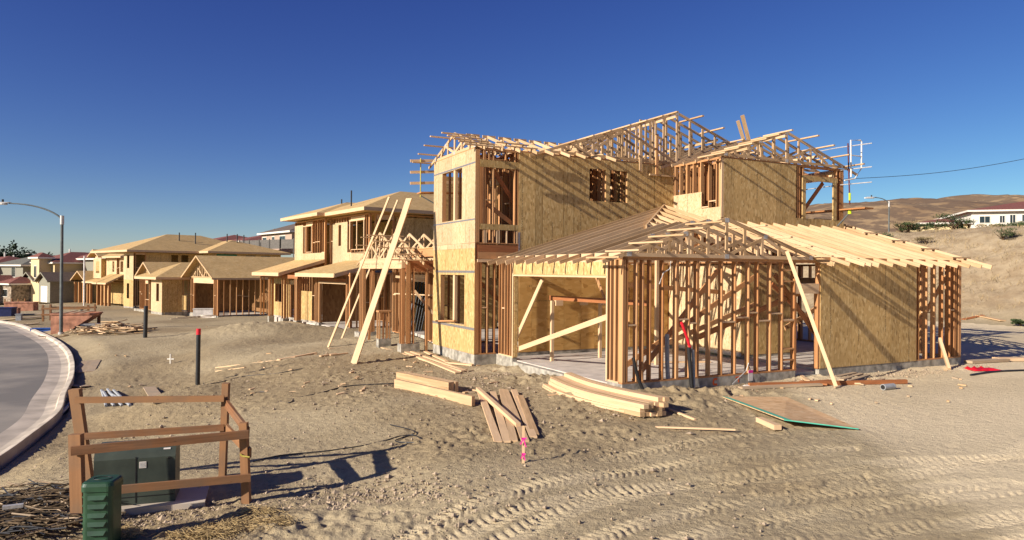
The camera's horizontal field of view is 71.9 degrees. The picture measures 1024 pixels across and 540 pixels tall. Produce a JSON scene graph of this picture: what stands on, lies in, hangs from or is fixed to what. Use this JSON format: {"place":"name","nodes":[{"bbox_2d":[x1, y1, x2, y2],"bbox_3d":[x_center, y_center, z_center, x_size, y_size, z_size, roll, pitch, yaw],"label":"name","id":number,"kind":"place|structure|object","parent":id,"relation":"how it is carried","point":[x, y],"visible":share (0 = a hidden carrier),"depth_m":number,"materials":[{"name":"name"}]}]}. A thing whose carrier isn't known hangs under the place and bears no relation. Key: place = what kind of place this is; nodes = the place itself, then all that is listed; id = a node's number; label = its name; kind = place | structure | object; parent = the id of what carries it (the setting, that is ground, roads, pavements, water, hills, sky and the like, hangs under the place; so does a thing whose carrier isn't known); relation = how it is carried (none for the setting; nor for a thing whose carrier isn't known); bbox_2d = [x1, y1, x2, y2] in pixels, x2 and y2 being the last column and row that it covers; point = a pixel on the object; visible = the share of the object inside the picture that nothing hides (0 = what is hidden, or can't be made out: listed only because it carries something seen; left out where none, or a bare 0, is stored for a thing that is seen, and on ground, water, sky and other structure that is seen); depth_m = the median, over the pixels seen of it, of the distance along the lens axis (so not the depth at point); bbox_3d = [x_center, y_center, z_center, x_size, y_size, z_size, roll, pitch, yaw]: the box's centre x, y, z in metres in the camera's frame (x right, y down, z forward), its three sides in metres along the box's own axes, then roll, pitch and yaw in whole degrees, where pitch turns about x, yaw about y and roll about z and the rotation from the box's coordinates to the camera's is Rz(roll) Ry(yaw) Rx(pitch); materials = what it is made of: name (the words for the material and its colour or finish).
{"place":"outdoors","nodes":[
{"label":"outdoors","id":0,"kind":"place"},
{"bbox_2d":[0,325,48,432],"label":"road","id":1,"kind":"structure","parent":0,"point":[24,362],"depth_m":26.61,"materials":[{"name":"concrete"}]},
{"bbox_2d":[0,320,74,469],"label":"kerb","id":2,"kind":"structure","parent":1,"relation":"on","point":[40,418],"depth_m":20.67,"materials":[{"name":"concrete"}]},
{"bbox_2d":[0,226,1023,539],"bbox_3d":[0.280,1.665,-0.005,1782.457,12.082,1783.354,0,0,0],"label":"ground","id":3,"kind":"structure","parent":0,"point":[926,460],"depth_m":12.48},
{"bbox_2d":[0,307,17,316],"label":"waste skip","id":4,"kind":"object","parent":3,"relation":"on","point":[7,311],"visible":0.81,"depth_m":56.45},
{"bbox_2d":[0,240,17,256],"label":"tree","id":5,"kind":"object","parent":3,"relation":"on","point":[12,247],"visible":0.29,"depth_m":178.71,"materials":[{"name":"green plant"}]},
{"bbox_2d":[2,503,23,509],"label":"board","id":6,"kind":"object","parent":3,"relation":"on","point":[13,506],"visible":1,"depth_m":8.62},
{"bbox_2d":[4,302,38,310],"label":"waste skip","id":7,"kind":"object","parent":3,"relation":"on","point":[28,306],"visible":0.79,"depth_m":73.48,"materials":[{"name":"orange metal"}]},
{"bbox_2d":[14,247,36,257],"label":"tree","id":8,"kind":"object","parent":3,"relation":"on","point":[20,252],"visible":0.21,"depth_m":179.21,"materials":[{"name":"green plant"}]},
{"bbox_2d":[0,254,54,303],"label":"tiled house","id":9,"kind":"structure","parent":3,"relation":"on","point":[15,268],"depth_m":105.39,"materials":[{"name":"grey paint"}]},
{"bbox_2d":[0,199,63,334],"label":"street lamp","id":10,"kind":"object","parent":3,"relation":"on","point":[61,273],"visible":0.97,"depth_m":41.39,"materials":[{"name":"metal"}]},
{"bbox_2d":[0,252,88,303],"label":"tiled house","id":11,"kind":"structure","parent":3,"relation":"on","point":[20,288],"depth_m":102.02,"materials":[{"name":"beige paint"}]},
{"bbox_2d":[0,470,131,539],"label":"dead brush","id":12,"kind":"object","parent":3,"relation":"on","point":[39,515],"visible":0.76,"depth_m":9.25,"materials":[{"name":"brown plant"}]},
{"bbox_2d":[41,304,96,321],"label":"timber barrier","id":13,"kind":"object","parent":3,"relation":"on","point":[51,308],"visible":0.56,"depth_m":52.38,"materials":[{"name":"brown wood"}]},
{"bbox_2d":[22,252,119,302],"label":"tiled house","id":14,"kind":"structure","parent":3,"relation":"on","point":[49,287],"depth_m":100.27,"materials":[{"name":"grey paint"}]},
{"bbox_2d":[41,286,47,302],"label":"garage door","id":15,"kind":"structure","parent":14,"relation":"in","point":[44,289],"depth_m":99.61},
{"bbox_2d":[50,310,102,333],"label":"waste skip","id":16,"kind":"object","parent":3,"relation":"on","point":[71,319],"visible":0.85,"depth_m":42.17,"materials":[{"name":"orange metal"}]},
{"bbox_2d":[83,256,84,305],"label":"pole","id":17,"kind":"object","parent":3,"relation":"on","point":[84,281],"visible":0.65,"depth_m":91.29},
{"bbox_2d":[78,360,92,372],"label":"board","id":18,"kind":"object","parent":3,"relation":"on","point":[84,368],"visible":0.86,"depth_m":27.95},
{"bbox_2d":[86,360,100,371],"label":"board","id":19,"kind":"object","parent":3,"relation":"on","point":[94,364],"visible":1,"depth_m":27.91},
{"bbox_2d":[70,249,123,305],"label":"framed house","id":20,"kind":"structure","parent":3,"relation":"on","point":[105,276],"depth_m":95.74,"materials":[{"name":"brown wood"}]},
{"bbox_2d":[81,474,122,539],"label":"utility pedestal","id":21,"kind":"object","parent":3,"relation":"on","point":[101,505],"visible":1,"depth_m":8.38,"materials":[{"name":"green plastic"}]},
{"bbox_2d":[143,306,147,337],"bbox_3d":[-18.790,2.731,36.220,0.236,1.772,0.200,0,0,0],"label":"bollard pipe","id":22,"kind":"object","parent":3,"relation":"on","point":[145,325],"visible":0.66,"depth_m":36.14,"materials":[{"name":"black plastic"}]},
{"bbox_2d":[143,386,165,403],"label":"board","id":23,"kind":"object","parent":3,"relation":"on","point":[152,391],"visible":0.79,"depth_m":20.76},
{"bbox_2d":[68,382,251,526],"bbox_3d":[-5.226,2.650,10.411,2.615,1.776,1.956,1,0,-21],"label":"timber barrier","id":24,"kind":"object","parent":3,"relation":"on","point":[81,449],"visible":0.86,"depth_m":10.02,"materials":[{"name":"brown wood"}]},
{"bbox_2d":[13,494,306,539],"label":"straw","id":25,"kind":"object","parent":3,"relation":"on","point":[209,530],"visible":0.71,"depth_m":8.94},
{"bbox_2d":[121,486,208,514],"bbox_3d":[-5.233,3.345,10.196,1.540,0.135,0.940,0,0,-19],"label":"concrete pad","id":26,"kind":"object","parent":3,"relation":"on","point":[193,497],"visible":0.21,"depth_m":9.93,"materials":[{"name":"concrete"}]},
{"bbox_2d":[94,440,179,505],"bbox_3d":[-5.348,2.879,10.113,1.020,0.785,0.562,0,0,-19],"label":"utility cabinet","id":27,"kind":"object","parent":26,"relation":"on","point":[148,465],"visible":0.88,"depth_m":9.90,"materials":[{"name":"green metal"}]},
{"bbox_2d":[90,233,290,307],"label":"framed house","id":28,"kind":"structure","parent":3,"relation":"on","point":[174,248],"depth_m":81.86,"materials":[{"name":"wood"}]},
{"bbox_2d":[195,329,200,384],"bbox_3d":[-9.634,2.717,21.681,0.149,1.830,0.138,0,0,0],"label":"bollard pipe","id":29,"kind":"object","parent":3,"relation":"on","point":[198,351],"visible":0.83,"depth_m":21.63,"materials":[{"name":"black plastic"}]},
{"bbox_2d":[134,255,322,317],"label":"framed house","id":30,"kind":"structure","parent":3,"relation":"on","point":[225,286],"depth_m":59.66,"materials":[{"name":"wood"}]},
{"bbox_2d":[193,308,212,315],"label":"wrapped pallet","id":31,"kind":"object","parent":30,"relation":"on","point":[201,311],"visible":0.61,"depth_m":58.17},
{"bbox_2d":[213,235,246,240],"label":"hillside house","id":32,"kind":"structure","parent":3,"relation":"on","point":[232,237],"depth_m":130.37,"materials":[{"name":"beige paint"}]},
{"bbox_2d":[233,235,261,241],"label":"hillside house","id":33,"kind":"structure","parent":3,"relation":"on","point":[253,238],"depth_m":118.08,"materials":[{"name":"beige paint"}]},
{"bbox_2d":[239,238,294,256],"bbox_3d":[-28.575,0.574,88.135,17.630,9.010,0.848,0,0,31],"label":"fence","id":34,"kind":"object","parent":3,"relation":"on","point":[280,244],"visible":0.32,"depth_m":88.52,"materials":[{"name":"white"}]},
{"bbox_2d":[257,224,329,253],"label":"hillside house","id":35,"kind":"structure","parent":3,"relation":"on","point":[286,232],"depth_m":92.25,"materials":[{"name":"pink paint"}]},
{"bbox_2d":[252,424,420,461],"bbox_3d":[-3.247,3.210,13.254,2.956,0.199,1.579,0,0,-16],"label":"cord","id":36,"kind":"object","parent":3,"relation":"on","point":[354,446],"visible":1,"depth_m":12.99,"materials":[{"name":"black plastic"}]},
{"bbox_2d":[290,383,393,398],"bbox_3d":[-4.608,3.122,17.977,3.409,0.343,0.713,0,0,-17],"label":"cord","id":37,"kind":"object","parent":3,"relation":"on","point":[351,385],"visible":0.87,"depth_m":18.46,"materials":[{"name":"black plastic"}]},
{"bbox_2d":[327,197,389,346],"bbox_3d":[-6.021,0.075,27.756,2.402,6.006,0.093,0,0,-15],"label":"leaning plank","id":38,"kind":"object","parent":3,"relation":"on","point":[358,272],"visible":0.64,"depth_m":27.73,"materials":[{"name":"brown wood"}]},
{"bbox_2d":[341,200,398,337],"bbox_3d":[-6.336,-0.030,31.451,2.498,6.287,0.085,0,0,-14],"label":"leaning plank","id":39,"kind":"object","parent":3,"relation":"on","point":[357,299],"visible":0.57,"depth_m":31.41,"materials":[{"name":"brown wood"}]},
{"bbox_2d":[351,198,411,363],"bbox_3d":[-4.342,0.250,23.726,0.252,5.569,2.661,0,0,33],"label":"leaning plank","id":40,"kind":"object","parent":3,"relation":"on","point":[376,295],"visible":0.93,"depth_m":23.62,"materials":[{"name":"brown wood"}]},
{"bbox_2d":[376,310,391,347],"bbox_3d":[-4.952,2.378,27.292,0.520,1.640,0.360,1,0,-27],"label":"porch pillar base","id":41,"kind":"object","parent":3,"relation":"on","point":[383,342],"visible":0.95,"depth_m":27.17,"materials":[{"name":"wood"}]},
{"bbox_2d":[252,190,518,328],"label":"framed house","id":42,"kind":"structure","parent":3,"relation":"on","point":[323,249],"depth_m":42.84,"materials":[{"name":"wood"}]},
{"bbox_2d":[396,372,451,390],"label":"board","id":43,"kind":"object","parent":3,"relation":"on","point":[441,384],"visible":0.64,"depth_m":17.86,"materials":[{"name":"brown wood"}]},
{"bbox_2d":[403,371,457,391],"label":"board","id":44,"kind":"object","parent":3,"relation":"on","point":[455,386],"visible":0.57,"depth_m":17.37,"materials":[{"name":"brown wood"}]},
{"bbox_2d":[405,351,459,372],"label":"board","id":45,"kind":"object","parent":3,"relation":"on","point":[433,363],"visible":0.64,"depth_m":22.36,"materials":[{"name":"brown wood"}]},
{"bbox_2d":[394,379,474,405],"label":"board","id":46,"kind":"object","parent":3,"relation":"on","point":[463,398],"visible":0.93,"depth_m":16.54,"materials":[{"name":"brown wood"}]},
{"bbox_2d":[410,351,466,370],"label":"board","id":47,"kind":"object","parent":3,"relation":"on","point":[433,359],"visible":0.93,"depth_m":22.83,"materials":[{"name":"brown wood"}]},
{"bbox_2d":[477,392,501,441],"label":"board","id":48,"kind":"object","parent":3,"relation":"on","point":[494,431],"visible":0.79,"depth_m":13.84,"materials":[{"name":"brown wood"}]},
{"bbox_2d":[490,391,510,442],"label":"board","id":49,"kind":"object","parent":3,"relation":"on","point":[502,426],"visible":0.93,"depth_m":13.59,"materials":[{"name":"brown wood"}]},
{"bbox_2d":[6,351,998,539],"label":"dirt clods","id":50,"kind":"object","parent":3,"relation":"on","point":[338,503],"visible":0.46,"depth_m":10.28,"materials":[{"name":"soil"}]},
{"bbox_2d":[499,389,517,441],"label":"board","id":51,"kind":"object","parent":3,"relation":"on","point":[511,430],"visible":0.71,"depth_m":13.59,"materials":[{"name":"brown wood"}]},
{"bbox_2d":[503,389,528,441],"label":"board","id":52,"kind":"object","parent":3,"relation":"on","point":[512,407],"visible":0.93,"depth_m":14.60,"materials":[{"name":"brown wood"}]},
{"bbox_2d":[476,387,520,426],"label":"board","id":53,"kind":"object","parent":52,"relation":"on","point":[501,409],"visible":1,"depth_m":14.86,"materials":[{"name":"brown wood"}]},
{"bbox_2d":[520,426,526,462],"bbox_3d":[0.175,2.776,11.043,0.111,0.671,0.062,0,0,0],"label":"survey stake","id":54,"kind":"object","parent":3,"relation":"on","point":[523,438],"visible":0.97,"depth_m":11.04,"materials":[{"name":"brown wood"}]},
{"bbox_2d":[511,389,536,437],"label":"board","id":55,"kind":"object","parent":3,"relation":"on","point":[530,432],"visible":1,"depth_m":14.33,"materials":[{"name":"brown wood"}]},
{"bbox_2d":[517,395,538,435],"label":"board","id":56,"kind":"object","parent":3,"relation":"on","point":[527,414],"visible":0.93,"depth_m":14.39,"materials":[{"name":"brown wood"}]},
{"bbox_2d":[542,385,624,412],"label":"board","id":57,"kind":"object","parent":3,"relation":"on","point":[600,406],"visible":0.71,"depth_m":14.85,"materials":[{"name":"brown wood"}]},
{"bbox_2d":[543,384,624,408],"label":"board","id":58,"kind":"object","parent":57,"relation":"on","point":[571,396],"visible":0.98,"depth_m":15.59,"materials":[{"name":"brown wood"}]},
{"bbox_2d":[548,384,644,416],"bbox_3d":[1.642,2.879,15.791,0.353,0.148,4.202,1,0,-23],"label":"board","id":59,"kind":"object","parent":3,"relation":"on","point":[637,414],"visible":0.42,"depth_m":14.06,"materials":[{"name":"brown wood"}]},
{"bbox_2d":[548,381,644,411],"bbox_3d":[1.658,2.791,15.773,0.353,0.148,4.127,1,0,-23],"label":"board","id":60,"kind":"object","parent":59,"relation":"on","point":[596,399],"visible":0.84,"depth_m":15.07,"materials":[{"name":"brown wood"}]},
{"bbox_2d":[550,378,648,408],"bbox_3d":[1.700,2.703,15.685,0.353,0.148,4.192,1,0,-23],"label":"board","id":61,"kind":"object","parent":60,"relation":"on","point":[601,396],"visible":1,"depth_m":14.94,"materials":[{"name":"brown wood"}]},
{"bbox_2d":[350,111,992,389],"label":"framed house","id":62,"kind":"structure","parent":3,"relation":"on","point":[554,242],"depth_m":22.79,"materials":[{"name":"wood"}]},
{"bbox_2d":[414,282,422,328],"bbox_3d":[-4.111,1.514,30.874,0.579,2.517,0.088,1,0,-33],"label":"black pipe","id":63,"kind":"object","parent":62,"relation":"on","point":[418,301],"visible":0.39,"depth_m":30.84,"materials":[{"name":"plastic"}]},
{"bbox_2d":[415,282,424,331],"bbox_3d":[-3.995,1.515,30.933,0.599,2.518,0.088,1,0,-33],"label":"black pipe","id":64,"kind":"object","parent":62,"relation":"on","point":[418,316],"visible":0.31,"depth_m":30.88,"materials":[{"name":"plastic"}]},
{"bbox_2d":[410,158,461,203],"bbox_3d":[-2.303,-3.245,26.147,3.010,1.959,0.450,1,0,-27],"label":"scaffold bracket","id":65,"kind":"object","parent":62,"relation":"attached to","point":[420,172],"visible":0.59,"depth_m":25.70,"materials":[{"name":"brown wood"}]},
{"bbox_2d":[632,357,643,388],"bbox_3d":[2.983,2.477,16.642,0.352,0.845,0.094,0,0,-13],"label":"black flashing","id":66,"kind":"object","parent":62,"relation":"hanging from","point":[637,373],"visible":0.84,"depth_m":16.61,"materials":[{"name":"plastic"}]},
{"bbox_2d":[665,334,669,378],"bbox_3d":[3.807,2.123,17.285,0.141,1.105,0.105,1,0,-22],"label":"conduit riser","id":67,"kind":"object","parent":62,"relation":"on","point":[667,368],"visible":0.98,"depth_m":17.23,"materials":[{"name":"grey plastic"}]},
{"bbox_2d":[679,344,740,356],"bbox_3d":[6.519,2.668,23.541,0.140,0.133,2.900,1,0,-27],"label":"pvc pipe","id":68,"kind":"object","parent":62,"relation":"on","point":[738,354],"visible":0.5,"depth_m":23.20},
{"bbox_2d":[740,115,750,139],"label":"board","id":69,"kind":"object","parent":62,"relation":"attached to","point":[745,127],"visible":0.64,"depth_m":26.57,"materials":[{"name":"brown wood"}]},
{"bbox_2d":[806,140,873,225],"bbox_3d":[11.560,-3.224,27.972,0.948,3.243,5.812,1,0,-27],"label":"scaffold bracket","id":70,"kind":"object","parent":62,"relation":"attached to","point":[849,210],"visible":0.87,"depth_m":26.04,"materials":[{"name":"metal"}]},
{"bbox_2d":[665,407,695,420],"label":"board","id":71,"kind":"object","parent":3,"relation":"on","point":[682,414],"visible":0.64,"depth_m":14.04,"materials":[{"name":"brown wood"}]},
{"bbox_2d":[687,347,693,387],"bbox_3d":[4.377,2.406,17.341,0.189,1.029,0.098,0,0,-15],"label":"conduit riser","id":72,"kind":"object","parent":3,"relation":"on","point":[690,372],"visible":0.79,"depth_m":17.30,"materials":[{"name":"black plastic"}]},
{"bbox_2d":[691,349,694,387],"bbox_3d":[4.466,2.426,17.387,0.106,0.943,0.074,0,0,0],"label":"conduit riser","id":73,"kind":"object","parent":3,"relation":"on","point":[693,362],"visible":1,"depth_m":17.36,"materials":[{"name":"grey plastic"}]},
{"bbox_2d":[655,426,734,430],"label":"board","id":74,"kind":"object","parent":3,"relation":"on","point":[702,428],"visible":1,"depth_m":12.90,"materials":[{"name":"brown wood"}]},
{"bbox_2d":[756,417,781,429],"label":"board","id":75,"kind":"object","parent":3,"relation":"on","point":[773,425],"visible":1,"depth_m":13.01,"materials":[{"name":"brown wood"}]},
{"bbox_2d":[738,383,822,388],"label":"board","id":76,"kind":"object","parent":3,"relation":"on","point":[780,385],"visible":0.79,"depth_m":17.56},
{"bbox_2d":[722,396,858,428],"bbox_3d":[5.546,2.829,14.506,1.507,0.166,3.337,0,0,0],"label":"sheathing sheet","id":77,"kind":"object","parent":3,"relation":"on","point":[785,408],"visible":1,"depth_m":14.31,"materials":[{"name":"brown wood"}]},
{"bbox_2d":[785,251,837,385],"bbox_3d":[7.706,1.219,18.212,0.076,3.468,1.490,1,0,-36],"label":"prop","id":78,"kind":"object","parent":3,"relation":"on","point":[821,346],"visible":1,"depth_m":18.18,"materials":[{"name":"brown wood"}]},
{"bbox_2d":[748,379,907,385],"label":"board","id":79,"kind":"object","parent":3,"relation":"on","point":[866,382],"visible":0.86,"depth_m":18.05,"materials":[{"name":"red wood"}]},
{"bbox_2d":[864,195,889,231],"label":"street lamp","id":80,"kind":"object","parent":3,"relation":"on","point":[871,197],"visible":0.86,"depth_m":65.98,"materials":[{"name":"metal"}]},
{"bbox_2d":[880,383,895,389],"bbox_3d":[9.276,2.878,17.419,0.399,0.148,0.150,1,0,-26],"label":"pipe offcut","id":81,"kind":"object","parent":3,"relation":"on","point":[889,386],"visible":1,"depth_m":17.35,"materials":[{"name":"grey plastic"}]},
{"bbox_2d":[890,219,920,231],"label":"bush","id":82,"kind":"object","parent":3,"relation":"on","point":[905,227],"visible":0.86,"depth_m":63.09,"materials":[{"name":"green plant"}]},
{"bbox_2d":[895,222,921,232],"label":"bush","id":83,"kind":"object","parent":3,"relation":"on","point":[908,229],"visible":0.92,"depth_m":62.87,"materials":[{"name":"green plant"}]},
{"bbox_2d":[806,224,1023,319],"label":"dry grass","id":84,"kind":"structure","parent":3,"relation":"on","point":[976,257],"depth_m":52.28,"materials":[{"name":"plant"}]},
{"bbox_2d":[921,220,949,229],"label":"bush","id":85,"kind":"object","parent":3,"relation":"on","point":[929,225],"visible":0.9,"depth_m":62.95,"materials":[{"name":"green plant"}]},
{"bbox_2d":[908,219,972,231],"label":"bush","id":86,"kind":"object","parent":3,"relation":"on","point":[934,221],"depth_m":91.56,"materials":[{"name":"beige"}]},
{"bbox_2d":[938,337,950,369],"bbox_3d":[13.187,2.571,21.535,0.107,0.962,1.057,0,0,16],"label":"prop","id":87,"kind":"object","parent":3,"relation":"on","point":[944,354],"visible":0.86,"depth_m":21.48,"materials":[{"name":"brown wood"}]},
{"bbox_2d":[933,212,977,228],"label":"bush","id":88,"kind":"object","parent":3,"relation":"on","point":[952,223],"visible":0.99,"depth_m":61.96,"materials":[{"name":"green plant"}]},
{"bbox_2d":[934,201,1023,227],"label":"hillside house","id":89,"kind":"structure","parent":3,"relation":"on","point":[1005,214],"depth_m":89.41,"materials":[{"name":"white paint"}]},
{"bbox_2d":[979,216,990,222],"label":"window","id":90,"kind":"structure","parent":89,"relation":"in","point":[982,219],"depth_m":89.51,"materials":[{"name":"white glass"}]},
{"bbox_2d":[965,366,999,370],"bbox_3d":[14.025,2.921,21.012,0.900,0.105,0.500,0,0,0],"label":"red cloth","id":91,"kind":"object","parent":3,"relation":"on","point":[974,368],"visible":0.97,"depth_m":20.89,"materials":[{"name":"fabric"}]},
{"bbox_2d":[963,358,1009,363],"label":"board","id":92,"kind":"object","parent":3,"relation":"on","point":[991,360],"visible":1,"depth_m":22.81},
{"bbox_2d":[970,369,1023,375],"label":"hose","id":93,"kind":"object","parent":3,"relation":"on","point":[979,373],"visible":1,"depth_m":20.58,"materials":[{"name":"black plastic"}]},
{"bbox_2d":[992,228,1020,239],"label":"bush","id":94,"kind":"object","parent":3,"relation":"on","point":[1010,233],"visible":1,"depth_m":51.97,"materials":[{"name":"green plant"}]},
{"bbox_2d":[992,357,1023,360],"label":"board","id":95,"kind":"object","parent":3,"relation":"on","point":[1016,358],"visible":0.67,"depth_m":23.33,"materials":[{"name":"brown wood"}]},
{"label":"board","id":96,"kind":"object","parent":3,"relation":"on","visible":0},
{"bbox_2d":[654,407,661,411],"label":"board","id":97,"kind":"object","parent":96,"relation":"on","point":[657,409],"visible":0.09,"depth_m":13.98,"materials":[{"name":"brown wood"}]},
{"bbox_2d":[560,376,658,406],"bbox_3d":[1.957,2.705,15.966,0.353,0.148,4.250,1,0,-23],"label":"board","id":98,"kind":"object","parent":97,"relation":"on","point":[656,404],"visible":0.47,"depth_m":15.29,"materials":[{"name":"brown wood"}]},
{"bbox_2d":[564,373,662,401],"bbox_3d":[2.060,2.618,15.979,0.353,0.148,4.112,1,0,-23],"label":"board","id":99,"kind":"object","parent":98,"relation":"on","point":[614,389],"visible":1,"depth_m":15.29,"materials":[{"name":"brown wood"}]},
{"bbox_2d":[0,0,1023,256],"label":"sky","id":100,"kind":"structure","parent":0,"point":[127,121],"materials":[{"name":"blue"}]},
{"bbox_2d":[806,194,1023,232],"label":"hills","id":101,"kind":"structure","parent":0,"point":[902,210],"depth_m":322.56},
{"bbox_2d":[850,159,1021,178],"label":"overhead wire","id":102,"kind":"object","parent":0,"point":[937,172],"visible":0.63,"depth_m":44.01,"materials":[{"name":"black plastic"}]},
{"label":"board","id":103,"kind":"object","parent":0,"visible":0},
{"bbox_2d":[656,401,667,407],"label":"board","id":104,"kind":"object","parent":103,"relation":"on","point":[663,404],"visible":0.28,"depth_m":14.00,"materials":[{"name":"brown wood"}]},
{"bbox_2d":[568,372,668,401],"bbox_3d":[2.175,2.619,16.018,0.353,0.148,4.196,1,0,-23],"label":"board","id":105,"kind":"object","parent":104,"relation":"on","point":[665,399],"visible":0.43,"depth_m":15.29,"materials":[{"name":"brown wood"}]},
{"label":"board","id":106,"kind":"object","parent":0,"visible":0},
{"bbox_2d":[555,376,653,406],"bbox_3d":[1.843,2.704,15.926,0.353,0.148,4.207,1,0,-23],"label":"board","id":107,"kind":"object","parent":106,"relation":"on","point":[603,391],"visible":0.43,"depth_m":15.29,"materials":[{"name":"brown wood"}]},
{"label":"board","id":108,"kind":"object","parent":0,"visible":0},
{"bbox_2d":[550,376,652,408],"bbox_3d":[1.765,2.704,15.831,0.353,0.148,4.373,1,0,-23],"label":"board","id":109,"kind":"object","parent":108,"relation":"on","point":[650,404],"visible":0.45,"depth_m":15.16,"materials":[{"name":"brown wood"}]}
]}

